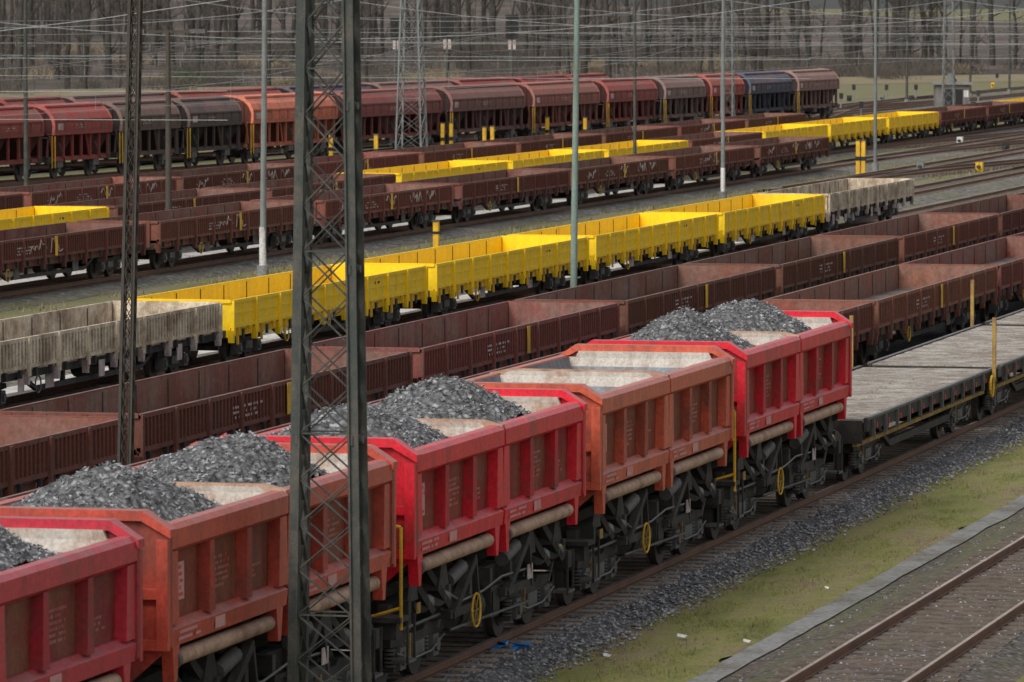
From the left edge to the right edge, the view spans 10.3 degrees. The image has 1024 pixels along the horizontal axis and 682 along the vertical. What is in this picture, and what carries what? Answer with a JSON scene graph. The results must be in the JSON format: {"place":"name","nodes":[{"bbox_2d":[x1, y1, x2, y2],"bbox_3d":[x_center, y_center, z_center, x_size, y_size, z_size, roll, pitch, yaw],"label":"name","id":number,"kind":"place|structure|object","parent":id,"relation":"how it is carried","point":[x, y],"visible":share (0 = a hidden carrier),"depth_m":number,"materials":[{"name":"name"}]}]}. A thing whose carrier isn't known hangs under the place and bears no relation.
{"place":"outdoors","nodes":[
{"label":"outdoors","id":0,"kind":"place"},
{"bbox_2d":[0,181,695,284],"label":"service path","id":1,"kind":"structure","parent":0,"point":[140,262],"depth_m":225.21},
{"bbox_2d":[0,9,1023,678],"bbox_3d":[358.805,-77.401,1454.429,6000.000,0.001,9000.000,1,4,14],"label":"ground","id":2,"kind":"structure","parent":0,"point":[864,93],"depth_m":316.67,"materials":[{"name":"gravel"}]},
{"bbox_2d":[7,0,42,185],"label":"catenary pole","id":3,"kind":"object","parent":2,"relation":"on","point":[26,164],"visible":0.66,"depth_m":285.29,"materials":[{"name":"metal"}]},
{"bbox_2d":[117,0,142,465],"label":"lattice mast","id":4,"kind":"object","parent":2,"relation":"on","point":[128,143],"visible":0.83,"depth_m":98.08,"materials":[{"name":"metal"}]},
{"bbox_2d":[133,29,206,209],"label":"catenary pole","id":5,"kind":"object","parent":2,"relation":"on","point":[168,179],"visible":0.67,"depth_m":214.68,"materials":[{"name":"metal"}]},
{"bbox_2d":[257,0,268,276],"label":"lighting pole","id":6,"kind":"object","parent":2,"relation":"on","point":[262,268],"visible":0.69,"depth_m":200.38,"materials":[{"name":"metal"}]},
{"bbox_2d":[287,0,371,681],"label":"lattice mast","id":7,"kind":"object","parent":2,"relation":"on","point":[299,610],"visible":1,"depth_m":69.91,"materials":[{"name":"metal"}]},
{"bbox_2d":[395,0,427,148],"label":"catenary tower","id":8,"kind":"structure","parent":2,"relation":"on","point":[420,2],"depth_m":334.98,"materials":[{"name":"metal"}]},
{"bbox_2d":[0,0,1023,119],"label":"overhead wires","id":9,"kind":"object","parent":8,"relation":"attached to","point":[552,42],"visible":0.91,"depth_m":334.27,"materials":[{"name":"metal"}]},
{"bbox_2d":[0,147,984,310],"bbox_3d":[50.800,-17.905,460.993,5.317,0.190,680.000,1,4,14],"label":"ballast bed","id":10,"kind":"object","parent":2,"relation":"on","point":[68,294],"visible":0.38,"depth_m":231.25,"materials":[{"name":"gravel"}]},
{"bbox_2d":[1,133,1016,318],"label":"weeds","id":11,"kind":"object","parent":2,"relation":"on","point":[286,270],"visible":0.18,"depth_m":232.80,"materials":[{"name":"green plant"}]},
{"bbox_2d":[0,133,1023,299],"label":"railway track","id":12,"kind":"structure","parent":2,"relation":"on","point":[27,288],"depth_m":241.24,"materials":[{"name":"metal"}]},
{"bbox_2d":[0,222,145,281],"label":"brown lowside wagon","id":13,"kind":"object","parent":12,"relation":"on","point":[68,248],"visible":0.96,"depth_m":190.94,"materials":[{"name":"paint"}]},
{"bbox_2d":[77,201,313,269],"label":"brown lowside wagon","id":14,"kind":"object","parent":12,"relation":"on","point":[172,232],"visible":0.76,"depth_m":207.29,"materials":[{"name":"paint"}]},
{"bbox_2d":[250,184,452,243],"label":"brown lowside wagon","id":15,"kind":"object","parent":12,"relation":"on","point":[390,205],"visible":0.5,"depth_m":230.84,"materials":[{"name":"paint"}]},
{"bbox_2d":[392,169,568,223],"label":"brown lowside wagon","id":16,"kind":"object","parent":12,"relation":"on","point":[510,189],"visible":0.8,"depth_m":250.10,"materials":[{"name":"paint"}]},
{"bbox_2d":[514,157,668,205],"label":"brown lowside wagon","id":17,"kind":"object","parent":12,"relation":"on","point":[608,175],"visible":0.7,"depth_m":271.32,"materials":[{"name":"paint"}]},
{"bbox_2d":[615,146,754,190],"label":"brown lowside wagon","id":18,"kind":"object","parent":12,"relation":"on","point":[697,163],"visible":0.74,"depth_m":290.98,"materials":[{"name":"paint"}]},
{"bbox_2d":[705,136,828,177],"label":"brown lowside wagon","id":19,"kind":"object","parent":12,"relation":"on","point":[783,151],"visible":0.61,"depth_m":312.37,"materials":[{"name":"paint"}]},
{"bbox_2d":[0,74,1023,96],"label":"dry grass bank","id":20,"kind":"structure","parent":2,"relation":"on","point":[926,79],"depth_m":676.54,"materials":[{"name":"plant"}]},
{"bbox_2d":[0,127,1023,279],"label":"ballast bed","id":21,"kind":"object","parent":2,"relation":"on","point":[187,249],"visible":0.14,"depth_m":346.26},
{"bbox_2d":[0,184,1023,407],"bbox_3d":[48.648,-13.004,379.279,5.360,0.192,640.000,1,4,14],"label":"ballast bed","id":22,"kind":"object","parent":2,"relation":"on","point":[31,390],"visible":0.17,"depth_m":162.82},
{"bbox_2d":[0,185,1023,408],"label":"railway track","id":23,"kind":"structure","parent":22,"relation":"on","point":[82,386],"depth_m":181.25,"materials":[{"name":"metal"}]},
{"bbox_2d":[0,301,222,404],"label":"weathered lowside wagon","id":24,"kind":"object","parent":23,"relation":"on","point":[81,343],"visible":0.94,"depth_m":139.19,"materials":[{"name":"beige paint"}]},
{"bbox_2d":[127,264,427,361],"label":"yellow lowside wagon","id":25,"kind":"object","parent":23,"relation":"on","point":[252,307],"visible":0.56,"depth_m":155.89,"materials":[{"name":"paint"}]},
{"bbox_2d":[338,236,588,318],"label":"yellow lowside wagon","id":26,"kind":"object","parent":23,"relation":"on","point":[496,266],"visible":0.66,"depth_m":176.81,"materials":[{"name":"paint"}]},
{"bbox_2d":[506,213,718,284],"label":"yellow lowside wagon","id":27,"kind":"object","parent":23,"relation":"on","point":[637,239],"visible":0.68,"depth_m":197.39,"materials":[{"name":"paint"}]},
{"bbox_2d":[644,194,824,257],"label":"yellow lowside wagon","id":28,"kind":"object","parent":23,"relation":"on","point":[750,218],"visible":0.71,"depth_m":217.52,"materials":[{"name":"paint"}]},
{"bbox_2d":[756,178,913,234],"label":"weathered lowside wagon","id":29,"kind":"object","parent":23,"relation":"on","point":[850,200],"visible":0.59,"depth_m":237.64,"materials":[{"name":"beige paint"}]},
{"bbox_2d":[3,121,1023,272],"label":"railway track","id":30,"kind":"structure","parent":2,"relation":"on","point":[977,130],"depth_m":407.40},
{"bbox_2d":[0,206,108,229],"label":"yellow lowside wagon","id":31,"kind":"object","parent":30,"relation":"on","point":[26,217],"visible":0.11,"depth_m":209.83,"materials":[{"name":"paint"}]},
{"bbox_2d":[41,188,259,216],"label":"brown lowside wagon","id":32,"kind":"object","parent":30,"relation":"on","point":[154,202],"visible":0.18,"depth_m":225.13,"materials":[{"name":"paint"}]},
{"bbox_2d":[203,173,395,197],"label":"brown lowside wagon","id":33,"kind":"object","parent":30,"relation":"on","point":[279,187],"visible":0.17,"depth_m":244.21,"materials":[{"name":"paint"}]},
{"bbox_2d":[342,161,507,181],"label":"yellow lowside wagon","id":34,"kind":"object","parent":30,"relation":"on","point":[426,171],"visible":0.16,"depth_m":265.48,"materials":[{"name":"paint"}]},
{"bbox_2d":[452,150,603,168],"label":"yellow lowside wagon","id":35,"kind":"object","parent":30,"relation":"on","point":[529,159],"visible":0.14,"depth_m":285.06,"materials":[{"name":"paint"}]},
{"bbox_2d":[552,140,687,156],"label":"yellow lowside wagon","id":36,"kind":"object","parent":30,"relation":"on","point":[619,148],"visible":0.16,"depth_m":306.19,"materials":[{"name":"paint"}]},
{"bbox_2d":[643,132,761,146],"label":"brown lowside wagon","id":37,"kind":"object","parent":30,"relation":"on","point":[702,139],"visible":0.23,"depth_m":326.36,"materials":[{"name":"paint"}]},
{"bbox_2d":[715,124,827,137],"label":"yellow lowside wagon","id":38,"kind":"object","parent":30,"relation":"on","point":[803,130],"visible":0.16,"depth_m":347.18,"materials":[{"name":"paint"}]},
{"bbox_2d":[788,117,885,150],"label":"yellow lowside wagon","id":39,"kind":"object","parent":30,"relation":"on","point":[845,130],"visible":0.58,"depth_m":364.58,"materials":[{"name":"paint"}]},
{"bbox_2d":[852,111,938,143],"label":"yellow lowside wagon","id":40,"kind":"object","parent":30,"relation":"on","point":[901,124],"visible":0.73,"depth_m":384.53,"materials":[{"name":"paint"}]},
{"bbox_2d":[907,106,985,136],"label":"brown lowside wagon","id":41,"kind":"object","parent":30,"relation":"on","point":[951,118],"visible":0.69,"depth_m":404.79,"materials":[{"name":"paint"}]},
{"bbox_2d":[952,101,1023,129],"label":"brown lowside wagon","id":42,"kind":"object","parent":30,"relation":"on","point":[997,112],"visible":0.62,"depth_m":424.04,"materials":[{"name":"paint"}]},
{"bbox_2d":[4,165,1023,386],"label":"ballast bed","id":43,"kind":"object","parent":2,"relation":"on","point":[951,193],"visible":0.12,"depth_m":284.74,"materials":[{"name":"gravel"}]},
{"bbox_2d":[570,0,579,287],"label":"lighting pole","id":44,"kind":"object","parent":2,"relation":"on","point":[574,222],"visible":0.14,"depth_m":178.69,"materials":[{"name":"metal"}]},
{"bbox_2d":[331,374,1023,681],"bbox_3d":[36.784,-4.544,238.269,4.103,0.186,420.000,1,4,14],"label":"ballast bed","id":45,"kind":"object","parent":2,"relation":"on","point":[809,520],"visible":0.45,"depth_m":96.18,"materials":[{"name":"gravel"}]},
{"bbox_2d":[342,372,1023,681],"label":"railway track","id":46,"kind":"structure","parent":2,"relation":"on","point":[741,531],"depth_m":99.12,"materials":[{"name":"metal"}]},
{"bbox_2d":[0,516,144,681],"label":"dump wagon","id":47,"kind":"object","parent":46,"relation":"on","point":[71,599],"visible":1,"depth_m":63.62,"materials":[{"name":"paint"}]},
{"bbox_2d":[0,429,397,681],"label":"dump wagon","id":48,"kind":"object","parent":46,"relation":"on","point":[207,519],"visible":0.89,"depth_m":70.00,"materials":[{"name":"paint"}]},
{"bbox_2d":[219,374,587,681],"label":"dump wagon","id":49,"kind":"object","parent":46,"relation":"on","point":[490,486],"visible":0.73,"depth_m":81.97,"materials":[{"name":"paint"}]},
{"bbox_2d":[465,344,734,606],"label":"dump wagon","id":50,"kind":"object","parent":46,"relation":"on","point":[659,427],"visible":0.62,"depth_m":93.30,"materials":[{"name":"paint"}]},
{"bbox_2d":[586,298,852,540],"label":"dump wagon","id":51,"kind":"object","parent":46,"relation":"on","point":[792,380],"visible":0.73,"depth_m":103.60,"materials":[{"name":"paint"}]},
{"bbox_2d":[791,315,996,481],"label":"flat wagon","id":52,"kind":"object","parent":46,"relation":"on","point":[880,400],"visible":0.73,"depth_m":119.22,"materials":[{"name":"grey wood"}]},
{"bbox_2d":[867,280,1023,420],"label":"flat wagon","id":53,"kind":"object","parent":46,"relation":"on","point":[970,347],"visible":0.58,"depth_m":130.93,"materials":[{"name":"grey wood"}]},
{"bbox_2d":[719,0,726,198],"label":"lighting pole","id":54,"kind":"object","parent":2,"relation":"on","point":[722,193],"visible":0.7,"depth_m":277.79,"materials":[{"name":"metal"}]},
{"bbox_2d":[531,436,1023,681],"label":"grass strip","id":55,"kind":"object","parent":2,"relation":"on","point":[754,604],"depth_m":95.28,"materials":[{"name":"plant"}]},
{"bbox_2d":[526,440,1023,681],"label":"grass tufts","id":56,"kind":"object","parent":55,"relation":"on","point":[796,569],"visible":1,"depth_m":96.57,"materials":[{"name":"plant"}]},
{"bbox_2d":[717,507,1023,681],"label":"gravel strip","id":57,"kind":"object","parent":2,"relation":"on","point":[878,595],"visible":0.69,"depth_m":93.60,"materials":[{"name":"gravel"}]},
{"bbox_2d":[738,515,1023,681],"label":"ballast bed","id":58,"kind":"object","parent":2,"relation":"on","point":[1006,664],"visible":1,"depth_m":85.90,"materials":[{"name":"gravel"}]},
{"bbox_2d":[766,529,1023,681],"bbox_3d":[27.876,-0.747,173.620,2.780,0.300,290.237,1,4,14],"label":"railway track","id":59,"kind":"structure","parent":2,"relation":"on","point":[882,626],"depth_m":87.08,"materials":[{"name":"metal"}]},
{"bbox_2d":[772,147,1023,190],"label":"railway track","id":60,"kind":"structure","parent":2,"relation":"on","point":[1000,154],"depth_m":338.29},
{"bbox_2d":[774,159,1023,189],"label":"railway track","id":61,"kind":"structure","parent":2,"relation":"on","point":[958,169],"depth_m":320.10,"materials":[{"name":"metal"}]},
{"bbox_2d":[806,92,1023,117],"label":"railway track","id":62,"kind":"structure","parent":2,"relation":"on","point":[889,108],"depth_m":506.98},
{"bbox_2d":[771,68,839,117],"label":"hopper wagon","id":63,"kind":"object","parent":62,"relation":"on","point":[819,87],"visible":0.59,"depth_m":452.42,"materials":[{"name":"paint"}]},
{"bbox_2d":[829,131,1023,154],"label":"railway track","id":64,"kind":"structure","parent":2,"relation":"on","point":[926,142],"depth_m":383.32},
{"bbox_2d":[834,140,1023,163],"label":"railway track","id":65,"kind":"structure","parent":2,"relation":"on","point":[998,145],"depth_m":363.63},
{"bbox_2d":[854,294,1023,366],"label":"ballast bed","id":66,"kind":"object","parent":2,"relation":"on","point":[897,344],"visible":0.02,"depth_m":163.38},
{"bbox_2d":[854,295,1015,366],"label":"railway track","id":67,"kind":"structure","parent":66,"relation":"on","point":[894,335],"depth_m":162.73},
{"bbox_2d":[609,300,873,349],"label":"brown lowside wagon","id":68,"kind":"object","parent":67,"relation":"on","point":[862,312],"visible":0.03,"depth_m":145.77,"materials":[{"name":"paint"}]},
{"bbox_2d":[764,265,997,364],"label":"brown lowside wagon","id":69,"kind":"object","parent":67,"relation":"on","point":[911,299],"visible":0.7,"depth_m":157.98,"materials":[{"name":"paint"}]},
{"bbox_2d":[899,237,1023,322],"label":"brown lowside wagon","id":70,"kind":"object","parent":67,"relation":"on","point":[1005,255],"visible":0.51,"depth_m":172.78,"materials":[{"name":"paint"}]},
{"bbox_2d":[914,166,1023,196],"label":"railway track","id":71,"kind":"structure","parent":2,"relation":"on","point":[948,184],"depth_m":300.86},
{"bbox_2d":[3,0,1023,89],"bbox_3d":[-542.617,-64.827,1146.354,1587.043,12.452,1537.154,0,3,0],"label":"forest floor","id":72,"kind":"structure","parent":0,"point":[48,83],"depth_m":875.97,"materials":[{"name":"soil"}]},
{"bbox_2d":[0,0,1023,89],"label":"bare forest","id":73,"kind":"object","parent":72,"relation":"on","point":[83,11],"visible":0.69,"depth_m":715.89,"materials":[{"name":"brown plant"}]},
{"bbox_2d":[0,19,1023,94],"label":"undergrowth","id":74,"kind":"object","parent":72,"relation":"on","point":[668,68],"visible":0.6,"depth_m":701.25,"materials":[{"name":"plant"}]},
{"bbox_2d":[579,77,657,129],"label":"hopper wagon","id":75,"kind":"object","parent":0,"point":[615,107],"visible":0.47,"depth_m":402.06,"materials":[{"name":"paint"}]},
{"bbox_2d":[495,0,1023,8],"label":"sky","id":76,"kind":"structure","parent":0,"point":[829,4],"materials":[{"name":"grey"}]},
{"bbox_2d":[686,495,1023,681],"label":"concrete path","id":77,"kind":"structure","parent":0,"point":[735,662],"depth_m":93.08,"materials":[{"name":"concrete"}]},
{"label":"ballast bed","id":78,"kind":"object","parent":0,"visible":0},
{"bbox_2d":[0,110,906,187],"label":"railway track","id":79,"kind":"structure","parent":78,"relation":"on","point":[32,181],"depth_m":311.69,"materials":[{"name":"metal"}]},
{"bbox_2d":[0,105,43,180],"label":"hopper wagon","id":80,"kind":"object","parent":79,"relation":"on","point":[11,141],"visible":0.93,"depth_m":297.37,"materials":[{"name":"paint"}]},
{"bbox_2d":[23,101,112,178],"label":"hopper wagon","id":81,"kind":"object","parent":79,"relation":"on","point":[63,141],"visible":0.73,"depth_m":304.33,"materials":[{"name":"paint"}]},
{"bbox_2d":[84,98,180,172],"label":"hopper wagon","id":82,"kind":"object","parent":79,"relation":"on","point":[152,132],"visible":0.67,"depth_m":314.46,"materials":[{"name":"paint"}]},
{"bbox_2d":[152,95,242,167],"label":"hopper wagon","id":83,"kind":"object","parent":79,"relation":"on","point":[211,124],"visible":0.73,"depth_m":323.51,"materials":[{"name":"paint"}]},
{"bbox_2d":[213,91,337,163],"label":"hopper wagon","id":84,"kind":"object","parent":79,"relation":"on","point":[280,121],"visible":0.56,"depth_m":334.07,"materials":[{"name":"paint"}]},
{"bbox_2d":[313,87,442,155],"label":"hopper wagon","id":85,"kind":"object","parent":79,"relation":"on","point":[378,112],"visible":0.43,"depth_m":353.92,"materials":[{"name":"paint"}]},
{"bbox_2d":[421,83,524,145],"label":"hopper wagon","id":86,"kind":"object","parent":79,"relation":"on","point":[474,107],"visible":0.62,"depth_m":371.25,"materials":[{"name":"paint"}]},
{"bbox_2d":[499,79,599,136],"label":"hopper wagon","id":87,"kind":"object","parent":79,"relation":"on","point":[553,100],"visible":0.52,"depth_m":386.85,"materials":[{"name":"paint"}]},
{"bbox_2d":[637,74,705,123],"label":"hopper wagon","id":88,"kind":"object","parent":79,"relation":"on","point":[680,99],"visible":0.52,"depth_m":415.28,"materials":[{"name":"paint"}]},
{"bbox_2d":[688,73,744,118],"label":"hopper wagon","id":89,"kind":"object","parent":79,"relation":"on","point":[711,104],"visible":0.51,"depth_m":425.04,"materials":[{"name":"paint"}]},
{"bbox_2d":[719,70,791,116],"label":"hopper wagon","id":90,"kind":"object","parent":79,"relation":"on","point":[764,96],"visible":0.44,"depth_m":438.27,"materials":[{"name":"paint"}]},
{"bbox_2d":[0,94,1023,171],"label":"railway track","id":91,"kind":"structure","parent":78,"relation":"on","point":[369,143],"depth_m":380.13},
{"bbox_2d":[157,87,281,155],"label":"hopper wagon","id":92,"kind":"object","parent":91,"relation":"on","point":[215,92],"visible":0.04,"depth_m":353.00,"materials":[{"name":"paint"}]},
{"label":"railway track","id":93,"kind":"structure","parent":0,"visible":0},
{"bbox_2d":[0,415,127,497],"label":"brown lowside wagon","id":94,"kind":"object","parent":93,"relation":"on","point":[37,451],"visible":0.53,"depth_m":102.74,"materials":[{"name":"paint"}]},
{"bbox_2d":[0,349,412,462],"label":"brown lowside wagon","id":95,"kind":"object","parent":93,"relation":"on","point":[177,411],"visible":0.46,"depth_m":115.70,"materials":[{"name":"paint"}]},
{"bbox_2d":[291,301,619,383],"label":"brown lowside wagon","id":96,"kind":"object","parent":93,"relation":"on","point":[469,342],"visible":0.46,"depth_m":137.65,"materials":[{"name":"paint"}]},
{"bbox_2d":[512,265,775,336],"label":"brown lowside wagon","id":97,"kind":"object","parent":93,"relation":"on","point":[643,299],"visible":0.48,"depth_m":158.22,"materials":[{"name":"paint"}]},
{"bbox_2d":[681,236,898,295],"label":"brown lowside wagon","id":98,"kind":"object","parent":93,"relation":"on","point":[805,262],"visible":0.48,"depth_m":178.10,"materials":[{"name":"paint"}]},
{"bbox_2d":[814,213,997,263],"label":"brown lowside wagon","id":99,"kind":"object","parent":93,"relation":"on","point":[921,235],"visible":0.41,"depth_m":198.55,"materials":[{"name":"paint"}]},
{"bbox_2d":[921,194,1023,237],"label":"brown lowside wagon","id":100,"kind":"object","parent":93,"relation":"on","point":[1008,209],"visible":0.29,"depth_m":215.71,"materials":[{"name":"paint"}]},
{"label":"railway track","id":101,"kind":"structure","parent":0,"visible":0},
{"bbox_2d":[0,177,176,206],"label":"brown lowside wagon","id":102,"kind":"object","parent":101,"relation":"on","point":[68,191],"visible":0.39,"depth_m":238.23,"materials":[{"name":"paint"}]},
{"bbox_2d":[118,164,293,190],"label":"brown lowside wagon","id":103,"kind":"object","parent":101,"relation":"on","point":[216,176],"visible":0.36,"depth_m":258.41,"materials":[{"name":"paint"}]},
{"bbox_2d":[252,152,418,175],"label":"brown lowside wagon","id":104,"kind":"object","parent":101,"relation":"on","point":[331,164],"visible":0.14,"depth_m":281.51,"materials":[{"name":"paint"}]},
{"bbox_2d":[372,142,515,163],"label":"brown lowside wagon","id":105,"kind":"object","parent":101,"relation":"on","point":[447,152],"visible":0.26,"depth_m":299.99,"materials":[{"name":"paint"}]},
{"bbox_2d":[474,134,601,152],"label":"brown lowside wagon","id":106,"kind":"object","parent":101,"relation":"on","point":[540,142],"visible":0.26,"depth_m":319.36,"materials":[{"name":"paint"}]},
{"bbox_2d":[555,126,677,143],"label":"brown lowside wagon","id":107,"kind":"object","parent":101,"relation":"on","point":[616,134],"visible":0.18,"depth_m":340.41,"materials":[{"name":"paint"}]},
{"bbox_2d":[637,119,744,135],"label":"brown lowside wagon","id":108,"kind":"object","parent":101,"relation":"on","point":[687,127],"visible":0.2,"depth_m":360.04,"materials":[{"name":"paint"}]},
{"bbox_2d":[708,113,805,127],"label":"brown lowside wagon","id":109,"kind":"object","parent":101,"relation":"on","point":[760,120],"visible":0.27,"depth_m":380.93,"materials":[{"name":"paint"}]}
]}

